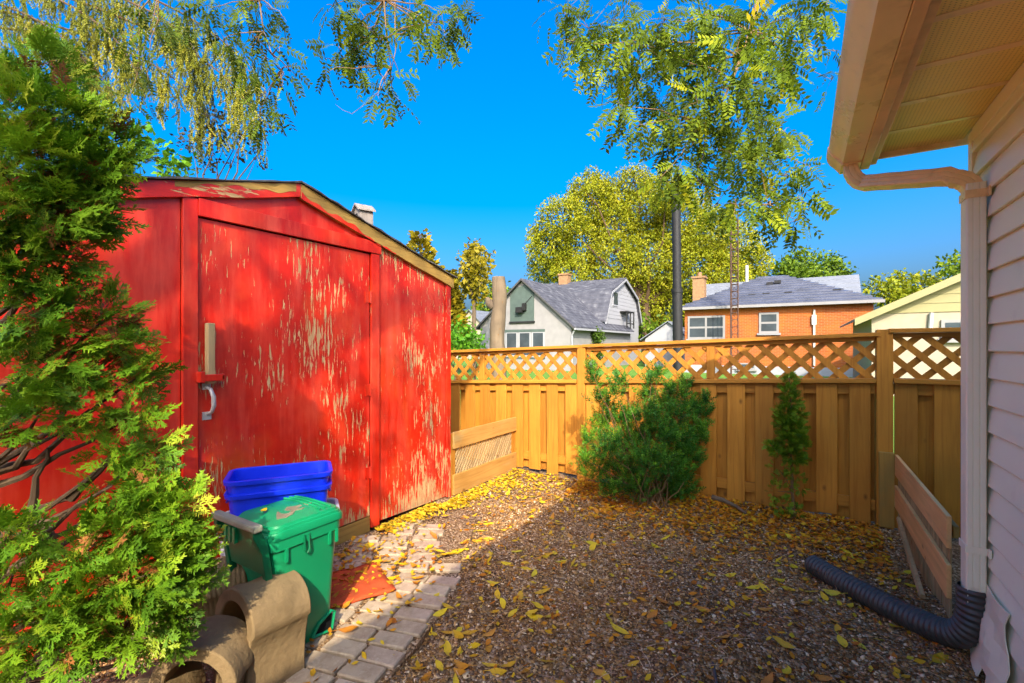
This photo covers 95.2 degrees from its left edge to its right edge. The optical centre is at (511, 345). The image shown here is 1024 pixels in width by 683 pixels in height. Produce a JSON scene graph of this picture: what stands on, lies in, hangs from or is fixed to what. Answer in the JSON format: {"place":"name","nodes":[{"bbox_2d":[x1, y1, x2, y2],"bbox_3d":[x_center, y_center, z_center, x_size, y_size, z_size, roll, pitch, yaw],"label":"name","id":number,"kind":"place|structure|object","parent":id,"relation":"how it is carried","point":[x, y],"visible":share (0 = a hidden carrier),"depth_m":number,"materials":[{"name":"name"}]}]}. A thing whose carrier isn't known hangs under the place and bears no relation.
{"place":"outdoors","nodes":[
{"label":"outdoors","id":0,"kind":"place"},
{"bbox_2d":[201,516,481,682],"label":"path","id":1,"kind":"structure","parent":0,"point":[404,640],"depth_m":2.50,"materials":[{"name":"grey stone"}]},
{"bbox_2d":[193,556,247,620],"bbox_3d":[-1.383,1.238,2.261,0.220,0.429,0.255,-7,3,-25],"label":"concrete block","id":2,"kind":"object","parent":1,"relation":"on","point":[237,575],"depth_m":2.15,"materials":[{"name":"concrete"}]},
{"bbox_2d":[211,495,342,643],"bbox_3d":[-1.113,1.109,2.263,0.374,0.682,0.477,0,0,32],"label":"wheeled bin","id":3,"kind":"object","parent":1,"relation":"on","point":[298,534],"visible":0.69,"depth_m":2.19,"materials":[{"name":"green plastic"}]},
{"bbox_2d":[216,498,339,555],"bbox_3d":[-1.293,1.183,2.623,0.609,0.475,0.384,0,0,-24],"label":"storage tote","id":4,"kind":"object","parent":1,"relation":"on","point":[334,501],"visible":0.11,"depth_m":2.79,"materials":[{"name":"grey plastic"}]},
{"bbox_2d":[224,478,331,515],"bbox_3d":[-1.290,0.925,2.609,0.524,0.310,0.309,0,0,-24],"label":"recycling box","id":5,"kind":"object","parent":4,"relation":"in","point":[239,504],"visible":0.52,"depth_m":2.46,"materials":[{"name":"blue plastic"}]},
{"bbox_2d":[223,460,332,494],"bbox_3d":[-1.290,0.853,2.609,0.530,0.310,0.314,0,0,-24],"label":"recycling box","id":6,"kind":"object","parent":5,"relation":"on","point":[249,480],"visible":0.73,"depth_m":2.56,"materials":[{"name":"blue plastic"}]},
{"bbox_2d":[333,625,357,631],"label":"fallen leaf","id":7,"kind":"object","parent":1,"relation":"on","point":[348,628],"visible":1,"depth_m":2.31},
{"bbox_2d":[330,562,395,608],"bbox_3d":[-0.948,1.412,2.763,0.402,0.018,0.401,0,0,-32],"label":"ground mat","id":8,"kind":"object","parent":1,"relation":"on","point":[364,588],"visible":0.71,"depth_m":2.73,"materials":[{"name":"rubber"}]},
{"bbox_2d":[367,557,386,562],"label":"fallen leaf","id":9,"kind":"object","parent":8,"relation":"on","point":[379,560],"visible":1,"depth_m":3.03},
{"bbox_2d":[433,608,447,616],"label":"fallen leaf","id":10,"kind":"object","parent":1,"relation":"on","point":[440,612],"visible":0.97,"depth_m":2.51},
{"bbox_2d":[456,310,488,358],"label":"house","id":11,"kind":"structure","parent":0,"point":[480,316],"depth_m":49.96,"materials":[{"name":"white paint"}]},
{"bbox_2d":[0,0,967,345],"label":"sky","id":12,"kind":"structure","parent":0,"point":[499,132],"materials":[{"name":"blue"}]},
{"bbox_2d":[14,349,985,682],"bbox_3d":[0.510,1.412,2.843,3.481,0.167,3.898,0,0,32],"label":"mulch chips","id":13,"kind":"object","parent":0,"point":[671,652],"visible":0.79,"depth_m":2.61,"materials":[{"name":"soil"}]},
{"bbox_2d":[0,19,231,682],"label":"cedar tree","id":14,"kind":"object","parent":13,"relation":"on","point":[48,192],"visible":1,"depth_m":1.47,"materials":[{"name":"green plant"}]},
{"bbox_2d":[107,677,134,682],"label":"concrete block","id":15,"kind":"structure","parent":13,"relation":"on","point":[126,680],"depth_m":1.77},
{"bbox_2d":[0,0,271,168],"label":"willow tree","id":16,"kind":"object","parent":13,"relation":"on","point":[83,23],"visible":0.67,"depth_m":6.53,"materials":[{"name":"green plant"}]},
{"bbox_2d":[97,106,196,176],"bbox_3d":[-4.527,-0.707,5.669,1.269,4.518,0.742,0,0,-21],"label":"yellow green bush","id":17,"kind":"object","parent":13,"relation":"on","point":[185,162],"visible":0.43,"depth_m":5.71,"materials":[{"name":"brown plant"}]},
{"bbox_2d":[128,661,205,682],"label":"concrete block","id":18,"kind":"object","parent":13,"relation":"on","point":[191,672],"depth_m":1.81,"materials":[{"name":"concrete"}]},
{"bbox_2d":[149,615,253,682],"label":"concrete block","id":19,"kind":"object","parent":13,"relation":"on","point":[220,644],"depth_m":1.77,"materials":[{"name":"concrete"}]},
{"bbox_2d":[166,87,280,179],"bbox_3d":[-4.084,-1.046,6.495,1.794,5.197,0.916,0,0,-1],"label":"tree","id":20,"kind":"object","parent":13,"relation":"on","point":[221,117],"visible":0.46,"depth_m":6.51,"materials":[{"name":"green plant"}]},
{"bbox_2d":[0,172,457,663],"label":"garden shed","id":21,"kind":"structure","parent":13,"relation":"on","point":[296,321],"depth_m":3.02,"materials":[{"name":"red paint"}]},
{"bbox_2d":[198,218,368,558],"bbox_3d":[-1.445,0.306,3.131,0.036,2.038,1.214,0,0,32],"label":"door","id":22,"kind":"structure","parent":21,"relation":"in","point":[290,316],"depth_m":3.03,"materials":[{"name":"red paint"}]},
{"bbox_2d":[351,203,375,224],"bbox_3d":[-1.183,-1.017,3.704,0.155,0.200,0.150,0,0,-38],"label":"chimney","id":23,"kind":"object","parent":21,"relation":"on","point":[364,212],"visible":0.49,"depth_m":3.67,"materials":[{"name":"white concrete"}]},
{"bbox_2d":[212,570,310,682],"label":"concrete block","id":24,"kind":"object","parent":13,"relation":"on","point":[274,612],"depth_m":1.97,"materials":[{"name":"concrete"}]},
{"bbox_2d":[420,671,430,682],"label":"fallen leaf","id":25,"kind":"object","parent":13,"relation":"on","point":[428,677],"visible":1,"depth_m":2.04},
{"bbox_2d":[433,656,442,670],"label":"fallen leaf","id":26,"kind":"object","parent":13,"relation":"on","point":[439,664],"visible":1,"depth_m":2.11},
{"bbox_2d":[442,636,450,655],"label":"fallen leaf","id":27,"kind":"object","parent":13,"relation":"on","point":[447,647],"visible":1,"depth_m":2.20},
{"bbox_2d":[413,596,496,621],"bbox_3d":[-0.303,1.438,2.595,0.576,0.023,0.112,0,0,25],"label":"fallen branch","id":28,"kind":"object","parent":13,"relation":"on","point":[469,601],"visible":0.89,"depth_m":2.61,"materials":[{"name":"wood"}]},
{"bbox_2d":[453,674,458,682],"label":"fallen leaf","id":29,"kind":"object","parent":13,"relation":"on","point":[455,679],"visible":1,"depth_m":2.03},
{"bbox_2d":[453,630,463,638],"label":"fallen leaf","id":30,"kind":"object","parent":13,"relation":"on","point":[459,635],"visible":0.97,"depth_m":2.30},
{"bbox_2d":[453,668,469,675],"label":"fallen leaf","id":31,"kind":"object","parent":13,"relation":"on","point":[460,671],"visible":1,"depth_m":2.07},
{"bbox_2d":[454,659,472,668],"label":"fallen leaf","id":32,"kind":"object","parent":13,"relation":"on","point":[460,665],"visible":1,"depth_m":2.11,"materials":[{"name":"plant"}]},
{"bbox_2d":[455,630,477,634],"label":"fallen leaf","id":33,"kind":"object","parent":13,"relation":"on","point":[470,631],"visible":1,"depth_m":2.33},
{"bbox_2d":[93,0,847,257],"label":"locust tree","id":34,"kind":"object","parent":13,"relation":"on","point":[745,53],"visible":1,"depth_m":3.93,"materials":[{"name":"green plant"}]},
{"bbox_2d":[467,642,480,648],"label":"fallen leaf","id":35,"kind":"object","parent":13,"relation":"on","point":[474,644],"visible":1,"depth_m":2.22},
{"bbox_2d":[451,417,515,495],"bbox_3d":[-0.294,1.143,4.982,0.092,0.615,1.165,0,0,32],"label":"screen","id":36,"kind":"object","parent":13,"relation":"on","point":[471,477],"visible":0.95,"depth_m":4.87,"materials":[{"name":"brown wood"}]},
{"bbox_2d":[482,645,491,651],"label":"fallen leaf","id":37,"kind":"object","parent":13,"relation":"on","point":[488,648],"visible":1,"depth_m":2.21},
{"bbox_2d":[481,628,495,637],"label":"fallen leaf","id":38,"kind":"object","parent":13,"relation":"on","point":[490,633],"visible":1,"depth_m":2.32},
{"bbox_2d":[482,662,500,666],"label":"fallen leaf","id":39,"kind":"object","parent":13,"relation":"on","point":[489,665],"visible":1,"depth_m":2.11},
{"bbox_2d":[485,668,506,675],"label":"fallen leaf","id":40,"kind":"object","parent":13,"relation":"on","point":[500,671],"visible":1,"depth_m":2.07,"materials":[{"name":"plant"}]},
{"bbox_2d":[494,586,499,598],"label":"fallen leaf","id":41,"kind":"object","parent":13,"relation":"on","point":[497,592],"visible":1,"depth_m":2.70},
{"bbox_2d":[500,598,505,608],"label":"fallen leaf","id":42,"kind":"object","parent":13,"relation":"on","point":[503,602],"visible":1,"depth_m":2.62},
{"bbox_2d":[500,657,517,666],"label":"fallen leaf","id":43,"kind":"object","parent":13,"relation":"on","point":[509,664],"visible":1,"depth_m":2.10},
{"bbox_2d":[508,605,518,616],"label":"fallen leaf","id":44,"kind":"object","parent":13,"relation":"on","point":[512,612],"visible":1,"depth_m":2.52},
{"bbox_2d":[517,587,523,599],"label":"fallen leaf","id":45,"kind":"object","parent":13,"relation":"on","point":[520,594],"visible":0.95,"depth_m":2.74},
{"bbox_2d":[525,609,537,614],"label":"fallen leaf","id":46,"kind":"object","parent":13,"relation":"on","point":[529,612],"visible":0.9,"depth_m":2.53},
{"bbox_2d":[528,599,544,608],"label":"fallen leaf","id":47,"kind":"object","parent":13,"relation":"on","point":[538,605],"visible":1,"depth_m":2.62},
{"bbox_2d":[527,615,548,620],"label":"fallen leaf","id":48,"kind":"object","parent":13,"relation":"on","point":[533,617],"visible":1,"depth_m":2.48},
{"bbox_2d":[529,588,549,593],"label":"fallen leaf","id":49,"kind":"object","parent":13,"relation":"on","point":[543,590],"visible":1,"depth_m":2.76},
{"bbox_2d":[208,468,964,682],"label":"leaf litter","id":50,"kind":"object","parent":13,"relation":"on","point":[407,517],"visible":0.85,"depth_m":3.48,"materials":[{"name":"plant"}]},
{"bbox_2d":[711,495,746,513],"bbox_3d":[1.901,1.384,4.081,0.076,0.088,0.327,0,0,-37],"label":"fallen branch","id":51,"kind":"object","parent":50,"relation":"on","point":[718,498],"visible":1,"depth_m":4.11,"materials":[{"name":"wood"}]},
{"bbox_2d":[589,540,597,550],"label":"fallen leaf","id":52,"kind":"object","parent":13,"relation":"on","point":[592,546],"visible":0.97,"depth_m":3.30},
{"bbox_2d":[590,667,604,675],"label":"fallen leaf","id":53,"kind":"object","parent":13,"relation":"on","point":[598,672],"visible":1,"depth_m":2.04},
{"bbox_2d":[602,666,609,680],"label":"fallen leaf","id":54,"kind":"object","parent":13,"relation":"on","point":[606,677],"visible":1,"depth_m":2.01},
{"bbox_2d":[610,622,634,637],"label":"fallen leaf","id":55,"kind":"object","parent":13,"relation":"on","point":[621,630],"visible":1,"depth_m":2.40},
{"bbox_2d":[623,660,638,665],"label":"fallen leaf","id":56,"kind":"object","parent":13,"relation":"on","point":[633,662],"visible":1,"depth_m":2.10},
{"bbox_2d":[568,355,717,507],"bbox_3d":[1.191,0.837,4.169,1.394,1.518,0.771,0,0,4],"label":"yew bush","id":57,"kind":"object","parent":13,"relation":"on","point":[669,479],"visible":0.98,"depth_m":4.16,"materials":[{"name":"green plant"}]},
{"bbox_2d":[645,609,657,622],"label":"fallen leaf","id":58,"kind":"object","parent":13,"relation":"on","point":[652,614],"visible":1,"depth_m":2.49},
{"bbox_2d":[649,500,662,522],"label":"fallen branch","id":59,"kind":"object","parent":13,"relation":"on","point":[659,508],"visible":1,"depth_m":3.95,"materials":[{"name":"wood"}]},
{"bbox_2d":[653,593,668,603],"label":"fallen leaf","id":60,"kind":"object","parent":13,"relation":"on","point":[661,599],"visible":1,"depth_m":2.60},
{"bbox_2d":[619,639,711,653],"bbox_3d":[0.726,1.439,2.234,0.421,0.053,0.014,0,0,23],"label":"fallen branch","id":61,"kind":"object","parent":13,"relation":"on","point":[624,640],"visible":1,"depth_m":2.25,"materials":[{"name":"wood"}]},
{"bbox_2d":[695,606,715,612],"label":"fallen leaf","id":62,"kind":"object","parent":13,"relation":"on","point":[701,607],"visible":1,"depth_m":2.52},
{"bbox_2d":[451,327,960,537],"bbox_3d":[1.554,0.675,4.579,7.985,1.650,0.128,0,0,32],"label":"wooden fence","id":63,"kind":"object","parent":13,"relation":"on","point":[850,423],"visible":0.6,"depth_m":4.11,"materials":[{"name":"brown wood"}]},
{"bbox_2d":[711,661,717,682],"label":"fallen branch","id":64,"kind":"object","parent":13,"relation":"on","point":[714,673],"visible":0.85,"depth_m":2.03,"materials":[{"name":"wood"}]},
{"bbox_2d":[745,581,763,588],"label":"fallen leaf","id":65,"kind":"object","parent":13,"relation":"on","point":[754,587],"visible":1,"depth_m":2.82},
{"bbox_2d":[759,582,770,592],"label":"fallen leaf","id":66,"kind":"object","parent":13,"relation":"on","point":[762,585],"visible":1,"depth_m":2.80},
{"bbox_2d":[761,672,772,682],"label":"fallen leaf","id":67,"kind":"object","parent":13,"relation":"on","point":[768,678],"visible":1,"depth_m":2.03,"materials":[{"name":"plant"}]},
{"bbox_2d":[766,635,795,648],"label":"fallen leaf","id":68,"kind":"object","parent":13,"relation":"on","point":[782,642],"visible":1,"depth_m":2.21,"materials":[{"name":"plant"}]},
{"bbox_2d":[777,585,795,590],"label":"fallen leaf","id":69,"kind":"object","parent":13,"relation":"on","point":[786,587],"visible":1,"depth_m":2.75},
{"bbox_2d":[782,664,791,673],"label":"fallen leaf","id":70,"kind":"object","parent":13,"relation":"on","point":[787,670],"visible":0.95,"depth_m":2.07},
{"bbox_2d":[761,370,812,520],"bbox_3d":[2.239,0.850,3.783,0.397,1.294,0.282,0,0,6],"label":"young cedar","id":71,"kind":"object","parent":13,"relation":"on","point":[792,416],"visible":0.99,"depth_m":3.78,"materials":[{"name":"green plant"}]},
{"bbox_2d":[806,672,832,680],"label":"fallen leaf","id":72,"kind":"object","parent":13,"relation":"on","point":[823,678],"visible":1,"depth_m":2.04,"materials":[{"name":"plant"}]},
{"bbox_2d":[820,591,828,600],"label":"fallen leaf","id":73,"kind":"object","parent":13,"relation":"on","point":[824,596],"visible":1,"depth_m":2.63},
{"bbox_2d":[823,589,839,595],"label":"fallen leaf","id":74,"kind":"object","parent":13,"relation":"on","point":[830,592],"visible":1,"depth_m":2.66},
{"bbox_2d":[835,630,847,647],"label":"fallen leaf","id":75,"kind":"object","parent":13,"relation":"on","point":[842,641],"visible":1,"depth_m":2.25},
{"bbox_2d":[879,451,894,528],"bbox_3d":[2.924,1.127,3.647,0.095,0.585,0.027,0,0,32],"label":"upright board","id":76,"kind":"object","parent":13,"relation":"on","point":[886,488],"visible":1,"depth_m":3.64,"materials":[{"name":"wood"}]},
{"bbox_2d":[896,516,925,598],"bbox_3d":[2.484,1.297,2.924,0.032,0.167,0.934,0,0,33],"label":"wooden stake","id":77,"kind":"object","parent":13,"relation":"on","point":[915,575],"visible":1,"depth_m":2.83,"materials":[{"name":"brown wood"}]},
{"bbox_2d":[894,455,958,617],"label":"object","id":78,"kind":"object","parent":13,"relation":"on","point":[931,527],"visible":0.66,"depth_m":2.68,"materials":[{"name":"brown wood"}]},
{"bbox_2d":[929,652,945,663],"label":"fallen leaf","id":79,"kind":"object","parent":13,"relation":"on","point":[937,660],"visible":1,"depth_m":2.09,"materials":[{"name":"plant"}]},
{"bbox_2d":[640,321,684,366],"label":"white shed","id":80,"kind":"structure","parent":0,"point":[663,332],"depth_m":30.42,"materials":[{"name":"paint"}]},
{"bbox_2d":[659,344,672,366],"bbox_3d":[9.977,0.587,30.279,0.900,1.725,0.049,0,0,32],"label":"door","id":81,"kind":"structure","parent":80,"relation":"in","point":[667,356],"depth_m":30.24,"materials":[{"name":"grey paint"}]},
{"bbox_2d":[451,351,893,452],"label":"lawn","id":82,"kind":"structure","parent":0,"point":[560,375],"depth_m":23.04,"materials":[{"name":"green plant"}]},
{"bbox_2d":[406,228,454,348],"bbox_3d":[-4.324,-2.036,22.002,3.689,7.173,3.522,0,0,32],"label":"golden conifer","id":83,"kind":"object","parent":82,"relation":"on","point":[415,242],"visible":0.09,"depth_m":21.73,"materials":[{"name":"yellow plant"}]},
{"bbox_2d":[440,265,469,357],"bbox_3d":[-3.330,-1.275,23.933,2.943,5.650,2.814,0,0,32],"label":"golden conifer","id":84,"kind":"object","parent":82,"relation":"on","point":[457,305],"visible":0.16,"depth_m":23.62,"materials":[{"name":"yellow plant"}]},
{"bbox_2d":[451,314,480,379],"bbox_3d":[-1.863,0.288,14.083,1.763,2.527,2.193,0,0,32],"label":"green bush","id":85,"kind":"object","parent":82,"relation":"on","point":[458,341],"visible":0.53,"depth_m":14.14,"materials":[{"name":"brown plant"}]},
{"bbox_2d":[456,327,489,379],"bbox_3d":[-1.254,0.485,15.045,1.346,2.136,2.530,0,0,-17],"label":"green bush","id":86,"kind":"object","parent":82,"relation":"on","point":[478,340],"visible":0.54,"depth_m":14.22,"materials":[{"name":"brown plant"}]},
{"bbox_2d":[451,237,496,373],"bbox_3d":[-1.821,-1.947,23.414,2.373,7.011,3.818,0,0,4],"label":"sparse conifer","id":87,"kind":"object","parent":82,"relation":"on","point":[473,276],"visible":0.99,"depth_m":22.53,"materials":[{"name":"yellow plant"}]},
{"bbox_2d":[465,279,511,311],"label":"tree","id":88,"kind":"object","parent":82,"relation":"on","point":[481,308],"visible":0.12,"depth_m":59.81,"materials":[{"name":"green plant"}]},
{"bbox_2d":[485,276,506,379],"bbox_3d":[-0.474,-0.321,14.515,0.659,3.606,0.570,0,0,32],"label":"cut trunk","id":89,"kind":"object","parent":82,"relation":"on","point":[496,303],"visible":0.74,"depth_m":14.29,"materials":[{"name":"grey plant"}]},
{"bbox_2d":[476,278,634,370],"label":"white house","id":90,"kind":"structure","parent":82,"relation":"on","point":[538,314],"depth_m":27.59,"materials":[{"name":"grey paint"}]},
{"bbox_2d":[506,332,517,356],"bbox_3d":[-0.018,-0.043,28.021,0.853,1.470,0.050,0,0,32],"label":"window","id":91,"kind":"structure","parent":90,"relation":"in","point":[511,337],"depth_m":27.96,"materials":[{"name":"glass"}]},
{"bbox_2d":[518,332,530,356],"bbox_3d":[0.749,-0.043,27.544,0.853,1.470,0.050,0,0,32],"label":"window","id":92,"kind":"structure","parent":90,"relation":"in","point":[524,338],"depth_m":27.52,"materials":[{"name":"glass"}]},
{"bbox_2d":[532,332,544,356],"bbox_3d":[1.515,-0.043,27.066,0.853,1.470,0.050,0,0,32],"label":"window","id":93,"kind":"structure","parent":90,"relation":"in","point":[538,338],"depth_m":27.03,"materials":[{"name":"glass"}]},
{"bbox_2d":[590,326,605,363],"bbox_3d":[5.230,0.162,28.715,1.126,2.779,1.927,0,0,32],"label":"climbing ivy","id":94,"kind":"object","parent":90,"relation":"attached to","point":[596,336],"visible":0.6,"depth_m":28.47,"materials":[{"name":"green plant"}]},
{"bbox_2d":[548,273,641,360],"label":"gambrel house","id":95,"kind":"structure","parent":82,"relation":"on","point":[612,301],"depth_m":33.57,"materials":[{"name":"white paint"}]},
{"bbox_2d":[612,291,617,306],"bbox_3d":[7.223,-3.263,32.609,0.069,1.059,1.013,0,0,32],"label":"window","id":96,"kind":"structure","parent":95,"relation":"in","point":[615,295],"depth_m":32.51,"materials":[{"name":"glass"}]},
{"bbox_2d":[523,160,776,360],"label":"maple tree","id":97,"kind":"object","parent":82,"relation":"on","point":[652,291],"visible":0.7,"depth_m":40.98,"materials":[{"name":"yellow plant"}]},
{"bbox_2d":[638,312,668,363],"bbox_3d":[11.650,-0.671,37.879,4.055,4.467,4.472,0,0,-15],"label":"tree","id":98,"kind":"object","parent":82,"relation":"on","point":[652,326],"visible":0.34,"depth_m":37.09,"materials":[{"name":"green plant"}]},
{"bbox_2d":[671,190,682,375],"bbox_3d":[5.305,-1.786,15.004,0.373,6.476,0.350,0,0,32],"label":"black pole","id":99,"kind":"object","parent":82,"relation":"on","point":[677,311],"visible":0.59,"depth_m":14.88,"materials":[{"name":"metal"}]},
{"bbox_2d":[730,210,738,374],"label":"radio tower","id":100,"kind":"structure","parent":82,"relation":"on","point":[737,285],"depth_m":22.40,"materials":[{"name":"metal"}]},
{"bbox_2d":[706,274,860,296],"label":"house","id":101,"kind":"structure","parent":82,"relation":"on","point":[848,282],"depth_m":32.84,"materials":[{"name":"white paint"}]},
{"bbox_2d":[682,272,884,376],"bbox_3d":[14.842,-1.629,26.747,9.130,6.159,9.700,0,0,32],"label":"brick bungalow","id":102,"kind":"object","parent":82,"relation":"on","point":[779,305],"visible":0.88,"depth_m":23.00,"materials":[{"name":"orange brick"}]},
{"bbox_2d":[686,315,724,339],"bbox_3d":[10.118,-0.891,24.370,1.976,1.300,0.128,0,0,32],"label":"window","id":103,"kind":"structure","parent":102,"relation":"in","point":[699,327],"depth_m":24.36,"materials":[{"name":"grey paint"}]},
{"bbox_2d":[745,265,747,281],"bbox_3d":[17.099,-2.186,34.011,0.192,7.272,0.192,0,0,32],"label":"vent stack","id":104,"kind":"object","parent":102,"relation":"on","point":[746,273],"visible":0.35,"depth_m":33.94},
{"bbox_2d":[736,363,756,370],"bbox_3d":[11.709,1.085,23.343,0.937,0.391,0.128,0,0,32],"label":"window","id":105,"kind":"structure","parent":102,"relation":"in","point":[743,364],"depth_m":23.21,"materials":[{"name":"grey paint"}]},
{"bbox_2d":[757,312,780,334],"bbox_3d":[12.558,-1.058,22.849,1.014,1.113,0.128,0,0,32],"label":"window","id":106,"kind":"structure","parent":102,"relation":"in","point":[768,321],"depth_m":22.83,"materials":[{"name":"grey paint"}]},
{"bbox_2d":[763,245,858,277],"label":"green tree","id":107,"kind":"object","parent":82,"relation":"on","point":[797,267],"visible":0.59,"depth_m":47.67,"materials":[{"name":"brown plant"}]},
{"bbox_2d":[861,268,951,306],"bbox_3d":[34.277,-2.672,40.022,10.108,8.465,4.418,0,0,-21],"label":"yellow tree","id":108,"kind":"object","parent":82,"relation":"on","point":[899,286],"visible":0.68,"depth_m":38.86,"materials":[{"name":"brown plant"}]},
{"bbox_2d":[932,249,960,279],"bbox_3d":[34.884,-3.017,34.924,5.080,9.181,5.748,0,0,32],"label":"yellow tree","id":109,"kind":"object","parent":82,"relation":"on","point":[954,269],"visible":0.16,"depth_m":36.41,"materials":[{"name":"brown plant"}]},
{"bbox_2d":[840,273,960,395],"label":"cream garage","id":110,"kind":"structure","parent":0,"point":[937,305],"depth_m":12.92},
{"bbox_2d":[937,319,960,342],"bbox_3d":[11.983,-0.384,12.486,0.920,0.618,0.128,0,0,32],"label":"window","id":111,"kind":"structure","parent":110,"relation":"in","point":[944,323],"depth_m":12.57,"materials":[{"name":"grey paint"}]},
{"bbox_2d":[826,0,1023,682],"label":"sided house","id":112,"kind":"structure","parent":0,"point":[917,76],"depth_m":1.87,"materials":[{"name":"white plastic"}]},
{"bbox_2d":[804,555,985,648],"bbox_3d":[1.960,1.249,2.472,0.124,0.389,0.988,0,0,-7],"label":"drain hose","id":113,"kind":"object","parent":112,"relation":"attached to","point":[959,628],"visible":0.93,"depth_m":2.25,"materials":[{"name":"black plastic"}]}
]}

